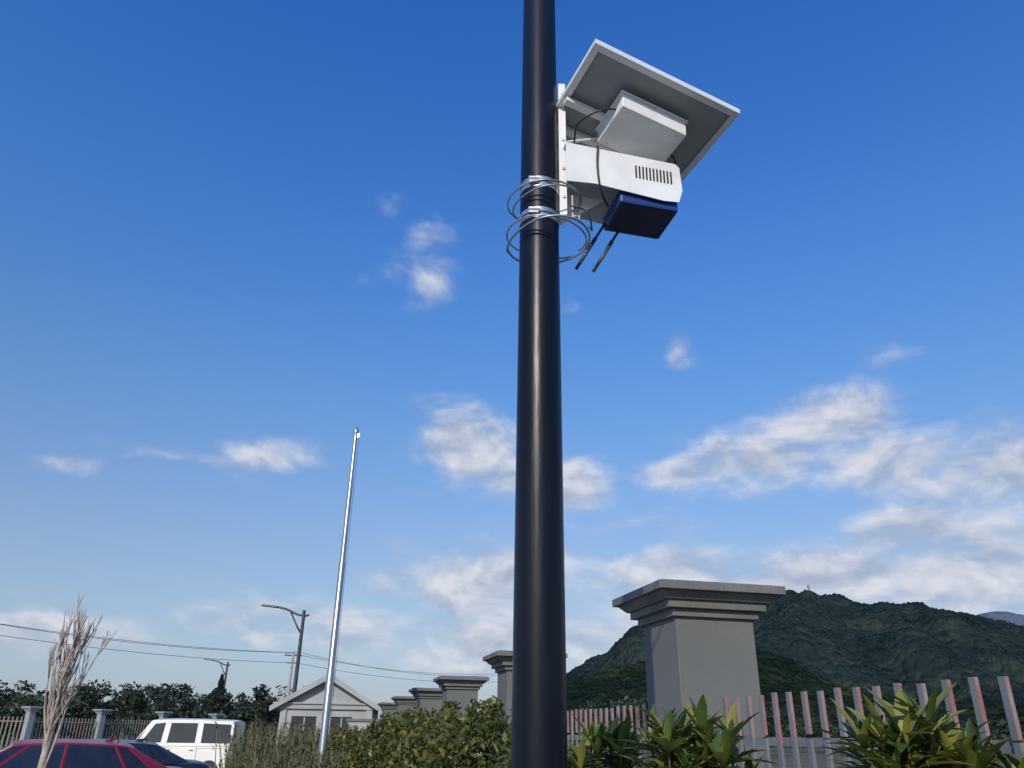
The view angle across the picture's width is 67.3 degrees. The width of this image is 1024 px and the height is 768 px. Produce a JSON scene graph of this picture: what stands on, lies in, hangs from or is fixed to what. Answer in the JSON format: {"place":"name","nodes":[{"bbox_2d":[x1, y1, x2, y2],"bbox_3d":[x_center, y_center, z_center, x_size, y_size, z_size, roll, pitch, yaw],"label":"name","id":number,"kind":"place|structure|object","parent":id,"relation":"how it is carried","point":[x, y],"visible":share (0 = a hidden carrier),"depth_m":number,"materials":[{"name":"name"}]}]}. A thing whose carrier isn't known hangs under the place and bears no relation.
{"place":"outdoors","nodes":[
{"label":"outdoors","id":0,"kind":"place"},
{"bbox_2d":[348,721,378,731],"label":"gate wall","id":1,"kind":"structure","parent":0,"point":[359,724],"depth_m":27.70,"materials":[{"name":"white paint"}]},
{"bbox_2d":[346,718,379,721],"bbox_3d":[-5.249,12.210,27.916,1.500,0.090,0.420,3,-25,-4],"label":"coping","id":2,"kind":"object","parent":1,"relation":"on","point":[361,720],"visible":0.56,"depth_m":27.72,"materials":[{"name":"concrete"}]},
{"bbox_2d":[0,729,1015,767],"bbox_3d":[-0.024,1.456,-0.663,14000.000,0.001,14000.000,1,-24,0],"label":"ground","id":3,"kind":"structure","parent":0,"point":[821,762],"depth_m":72.16,"materials":[{"name":"green plant"}]},
{"bbox_2d":[30,717,95,738],"bbox_3d":[-19.910,15.829,33.961,0.200,1.975,3.094,-10,-27,23],"label":"boundary fence","id":4,"kind":"object","parent":3,"relation":"on","point":[69,722],"visible":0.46,"depth_m":34.42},
{"bbox_2d":[101,719,150,739],"bbox_3d":[-18.432,17.221,36.963,0.200,1.975,3.276,-9,-26,22],"label":"boundary fence","id":5,"kind":"object","parent":3,"relation":"on","point":[133,723],"visible":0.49,"depth_m":36.84,"materials":[{"name":"grey metal"}]},
{"bbox_2d":[0,679,303,746],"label":"distant trees","id":6,"kind":"object","parent":3,"relation":"on","point":[136,705],"visible":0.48,"depth_m":54.33,"materials":[{"name":"green plant"}]},
{"bbox_2d":[205,673,225,718],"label":"conifer tree","id":7,"kind":"object","parent":3,"relation":"on","point":[218,698],"visible":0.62,"depth_m":51.50,"materials":[{"name":"green plant"}]},
{"bbox_2d":[203,659,230,686],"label":"street lamp","id":8,"kind":"object","parent":3,"relation":"on","point":[225,673],"visible":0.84,"depth_m":64.75,"materials":[{"name":"metal"}]},
{"bbox_2d":[261,604,308,692],"bbox_3d":[-10.885,13.810,35.387,2.352,7.098,0.400,1,-24,0],"label":"street lamp","id":9,"kind":"object","parent":3,"relation":"on","point":[300,630],"visible":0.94,"depth_m":36.23,"materials":[{"name":"metal"}]},
{"bbox_2d":[213,719,362,767],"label":"tall weeds","id":10,"kind":"object","parent":3,"relation":"on","point":[293,752],"visible":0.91,"depth_m":14.52,"materials":[{"name":"green plant"}]},
{"bbox_2d":[285,651,301,696],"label":"utility pole","id":11,"kind":"object","parent":3,"relation":"on","point":[290,675],"visible":0.54,"depth_m":69.27,"materials":[{"name":"concrete"}]},
{"bbox_2d":[269,676,381,754],"bbox_3d":[-8.559,16.084,36.533,4.880,3.980,6.260,3,-25,-5],"label":"gatehouse","id":12,"kind":"object","parent":3,"relation":"on","point":[304,705],"visible":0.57,"depth_m":34.25,"materials":[{"name":"grey paint"}]},
{"bbox_2d":[289,716,341,739],"bbox_3d":[-8.479,15.753,33.695,2.780,2.230,0.215,3,-25,-5],"label":"window frame","id":13,"kind":"structure","parent":12,"relation":"in","point":[292,716],"depth_m":34.10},
{"bbox_2d":[292,717,351,739],"bbox_3d":[-8.457,15.815,33.794,2.650,2.200,0.030,3,-25,-5],"label":"window","id":14,"kind":"structure","parent":12,"relation":"in","point":[295,719],"depth_m":34.11,"materials":[{"name":"glass"}]},
{"bbox_2d":[318,427,359,767],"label":"flagpole","id":15,"kind":"object","parent":3,"relation":"on","point":[327,710],"visible":1,"depth_m":14.44,"materials":[{"name":"silver metal"}]},
{"bbox_2d":[311,722,390,767],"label":"hedge","id":16,"kind":"object","parent":3,"relation":"on","point":[353,742],"visible":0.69,"depth_m":12.75,"materials":[{"name":"green plant"}]},
{"bbox_2d":[358,694,511,767],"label":"hedge","id":17,"kind":"object","parent":3,"relation":"on","point":[443,738],"visible":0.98,"depth_m":7.79,"materials":[{"name":"green plant"}]},
{"bbox_2d":[481,728,510,767],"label":"broadleaf shrub","id":18,"kind":"object","parent":3,"relation":"on","point":[501,756],"visible":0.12,"depth_m":5.78,"materials":[{"name":"green plant"}]},
{"bbox_2d":[567,704,648,767],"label":"fence panel","id":19,"kind":"object","parent":3,"relation":"on","point":[572,737],"visible":0.23,"depth_m":6.89,"materials":[{"name":"paint"}]},
{"bbox_2d":[567,711,651,767],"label":"broadleaf shrub","id":20,"kind":"object","parent":3,"relation":"on","point":[597,738],"visible":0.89,"depth_m":4.31,"materials":[{"name":"green plant"}]},
{"bbox_2d":[612,694,776,767],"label":"broadleaf shrub","id":21,"kind":"object","parent":3,"relation":"on","point":[711,747],"visible":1,"depth_m":3.23,"materials":[{"name":"green plant"}]},
{"bbox_2d":[567,693,1023,761],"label":"distant trees","id":22,"kind":"object","parent":3,"relation":"on","point":[1002,730],"visible":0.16,"depth_m":91.59,"materials":[{"name":"green plant"}]},
{"bbox_2d":[722,676,1023,767],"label":"fence panel","id":23,"kind":"object","parent":3,"relation":"on","point":[1015,745],"visible":0.66,"depth_m":3.82,"materials":[{"name":"paint"}]},
{"bbox_2d":[811,682,1010,767],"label":"broadleaf shrub","id":24,"kind":"object","parent":3,"relation":"on","point":[901,736],"visible":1,"depth_m":2.64,"materials":[{"name":"green plant"}]},
{"bbox_2d":[989,740,1023,767],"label":"broadleaf shrub","id":25,"kind":"object","parent":3,"relation":"on","point":[1015,762],"visible":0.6,"depth_m":2.57,"materials":[{"name":"green plant"}]},
{"bbox_3d":[-44.231,13.880,39.504,1.500,9.400,0.340,1,-25,0],"label":"utility pole","id":26,"kind":"object","parent":3,"relation":"on","visible":0},
{"bbox_2d":[0,624,497,680],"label":"power line","id":27,"kind":"object","parent":26,"relation":"attached to","point":[213,649],"visible":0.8,"depth_m":63.23,"materials":[{"name":"metal"}]},
{"bbox_2d":[0,0,1023,718],"label":"sky","id":28,"kind":"structure","parent":0,"point":[239,238],"materials":[{"name":"blue"}]},
{"bbox_2d":[481,589,1023,716],"bbox_3d":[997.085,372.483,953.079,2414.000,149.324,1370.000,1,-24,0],"label":"hill","id":29,"kind":"structure","parent":0,"point":[841,640],"depth_m":578.74,"materials":[{"name":"green plant"}]},
{"bbox_2d":[566,649,1023,747],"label":"hill","id":30,"kind":"structure","parent":0,"point":[780,675],"depth_m":309.84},
{"bbox_2d":[978,611,1023,624],"bbox_3d":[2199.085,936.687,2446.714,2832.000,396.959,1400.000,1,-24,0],"label":"hill","id":31,"kind":"structure","parent":0,"point":[1015,619],"depth_m":2441.47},
{"label":"parking yard","id":32,"kind":"structure","parent":0,"visible":0},
{"bbox_2d":[0,716,22,748],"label":"boundary fence","id":33,"kind":"object","parent":32,"relation":"on","point":[8,720],"visible":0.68,"depth_m":32.33,"materials":[{"name":"grey metal"}]},
{"bbox_2d":[37,593,116,767],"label":"bare tree","id":34,"kind":"object","parent":32,"relation":"on","point":[65,678],"visible":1,"depth_m":9.29,"materials":[{"name":"brown plant"}]},
{"bbox_2d":[0,738,181,767],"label":"red car","id":35,"kind":"object","parent":32,"relation":"on","point":[80,753],"visible":1,"depth_m":11.42,"materials":[{"name":"paint"}]},
{"bbox_2d":[85,738,210,767],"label":"dark car","id":36,"kind":"object","parent":32,"relation":"on","point":[159,754],"visible":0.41,"depth_m":14.68,"materials":[{"name":"paint"}]},
{"bbox_2d":[133,718,244,767],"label":"white van","id":37,"kind":"object","parent":32,"relation":"on","point":[188,738],"visible":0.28,"depth_m":27.08,"materials":[{"name":"paint"}]},
{"bbox_2d":[511,0,567,767],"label":"light pole","id":38,"kind":"object","parent":32,"relation":"on","point":[539,719],"visible":0.98,"depth_m":3.10,"materials":[{"name":"metal"}]},
{"bbox_2d":[506,38,739,272],"bbox_3d":[0.529,-1.079,3.833,1.057,0.992,0.659,11,-26,-21],"label":"solar powered speaker box","id":39,"kind":"object","parent":38,"relation":"attached to","point":[637,139],"visible":0.84,"depth_m":3.82,"materials":[{"name":"metal"}]},
{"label":"plinth","id":40,"kind":"object","parent":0,"visible":0},
{"bbox_2d":[644,616,765,767],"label":"shaft","id":41,"kind":"object","parent":40,"relation":"on","point":[713,661],"visible":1,"depth_m":5.03,"materials":[{"name":"paint"}]},
{"bbox_2d":[612,579,785,626],"bbox_3d":[1.290,1.577,5.423,0.900,0.217,0.900,6,-25,-12],"label":"cap","id":42,"kind":"object","parent":41,"relation":"on","point":[656,601],"visible":0.88,"depth_m":5.11,"materials":[{"name":"concrete"}]},
{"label":"plinth","id":43,"kind":"object","parent":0,"visible":0},
{"bbox_2d":[497,670,511,723],"bbox_3d":[0.132,4.735,9.334,0.560,2.330,0.560,6,-25,-12],"label":"shaft","id":44,"kind":"object","parent":43,"relation":"on","point":[504,688],"visible":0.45,"depth_m":9.49,"materials":[{"name":"paint"}]},
{"bbox_2d":[483,650,566,672],"bbox_3d":[0.150,3.580,9.860,0.900,0.217,0.900,6,-25,-12],"label":"cap","id":45,"kind":"object","parent":44,"relation":"on","point":[499,661],"visible":0.43,"depth_m":9.51,"materials":[{"name":"concrete"}]},
{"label":"plinth","id":46,"kind":"object","parent":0,"visible":0},
{"bbox_2d":[442,689,477,724],"bbox_3d":[-0.967,6.666,13.611,0.560,2.330,0.560,6,-25,-12],"label":"shaft","id":47,"kind":"object","parent":46,"relation":"on","point":[463,696],"visible":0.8,"depth_m":13.79,"materials":[{"name":"paint"}]},
{"bbox_2d":[433,675,488,689],"bbox_3d":[-0.948,5.512,14.137,0.900,0.217,0.900,6,-25,-12],"label":"cap","id":48,"kind":"object","parent":47,"relation":"on","point":[443,682],"visible":0.97,"depth_m":13.81,"materials":[{"name":"concrete"}]},
{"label":"plinth","id":49,"kind":"object","parent":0,"visible":0},
{"bbox_2d":[415,698,441,718],"bbox_3d":[-1.942,8.382,17.409,0.560,2.330,0.560,6,-25,-12],"label":"shaft","id":50,"kind":"object","parent":49,"relation":"on","point":[428,704],"visible":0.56,"depth_m":17.59,"materials":[{"name":"paint"}]},
{"bbox_2d":[408,688,442,698],"bbox_3d":[-1.923,7.228,17.936,0.900,0.217,0.900,6,-25,-12],"label":"cap","id":51,"kind":"object","parent":50,"relation":"on","point":[436,693],"visible":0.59,"depth_m":17.59,"materials":[{"name":"concrete"}]},
{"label":"plinth","id":52,"kind":"object","parent":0,"visible":0},
{"bbox_2d":[396,704,414,718],"bbox_3d":[-3.013,10.265,21.580,0.560,2.330,0.560,6,-25,-12],"label":"shaft","id":53,"kind":"object","parent":52,"relation":"on","point":[400,707],"visible":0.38,"depth_m":21.76,"materials":[{"name":"paint"}]},
{"bbox_2d":[391,696,415,704],"bbox_3d":[-2.994,9.111,22.106,0.900,0.217,0.900,6,-25,-12],"label":"cap","id":54,"kind":"object","parent":53,"relation":"on","point":[405,700],"visible":0.62,"depth_m":21.76,"materials":[{"name":"concrete"}]},
{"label":"plinth","id":55,"kind":"object","parent":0,"visible":0},
{"bbox_2d":[382,709,396,721],"bbox_3d":[-4.243,12.429,26.372,0.560,2.330,0.560,6,-25,-12],"label":"shaft","id":56,"kind":"object","parent":55,"relation":"on","point":[391,711],"visible":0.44,"depth_m":26.56,"materials":[{"name":"paint"}]},
{"bbox_2d":[378,702,396,709],"bbox_3d":[-4.224,11.275,26.898,0.900,0.217,0.900,6,-25,-12],"label":"cap","id":57,"kind":"object","parent":56,"relation":"on","point":[385,705],"visible":0.59,"depth_m":26.54,"materials":[{"name":"concrete"}]},
{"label":"plinth","id":58,"kind":"object","parent":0,"visible":0},
{"bbox_2d":[19,712,35,739],"bbox_3d":[-20.647,15.060,32.547,0.280,2.180,0.280,-10,-27,23],"label":"shaft","id":59,"kind":"object","parent":58,"relation":"on","point":[27,726],"visible":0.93,"depth_m":32.69,"materials":[{"name":"grey concrete"}]},
{"bbox_2d":[21,706,43,711],"bbox_3d":[-20.630,13.974,33.042,0.620,0.217,0.620,-10,-27,23],"label":"cap","id":60,"kind":"object","parent":59,"relation":"on","point":[31,708],"visible":1,"depth_m":32.88,"materials":[{"name":"grey concrete"}]},
{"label":"plinth","id":61,"kind":"object","parent":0,"visible":0},
{"bbox_2d":[92,714,105,738],"bbox_3d":[-19.169,16.411,35.459,0.280,2.180,0.280,-10,-27,23],"label":"shaft","id":62,"kind":"object","parent":61,"relation":"on","point":[99,726],"visible":0.45,"depth_m":35.60,"materials":[{"name":"grey concrete"}]},
{"bbox_2d":[92,709,112,713],"bbox_3d":[-19.151,15.325,35.954,0.620,0.217,0.620,-10,-27,23],"label":"cap","id":63,"kind":"object","parent":62,"relation":"on","point":[101,711],"visible":1,"depth_m":35.78,"materials":[{"name":"grey concrete"}]},
{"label":"plinth","id":64,"kind":"object","parent":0,"visible":0},
{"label":"shaft","id":65,"kind":"object","parent":64,"relation":"on","visible":0},
{"bbox_2d":[155,711,173,715],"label":"cap","id":66,"kind":"object","parent":65,"relation":"on","point":[163,713],"visible":1,"depth_m":38.89,"materials":[{"name":"grey concrete"}]},
{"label":"plinth","id":67,"kind":"object","parent":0,"visible":0},
{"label":"shaft","id":68,"kind":"object","parent":67,"relation":"on","visible":0},
{"bbox_2d":[208,714,224,717],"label":"cap","id":69,"kind":"object","parent":68,"relation":"on","point":[216,715],"visible":1,"depth_m":41.98,"materials":[{"name":"grey concrete"}]}
]}

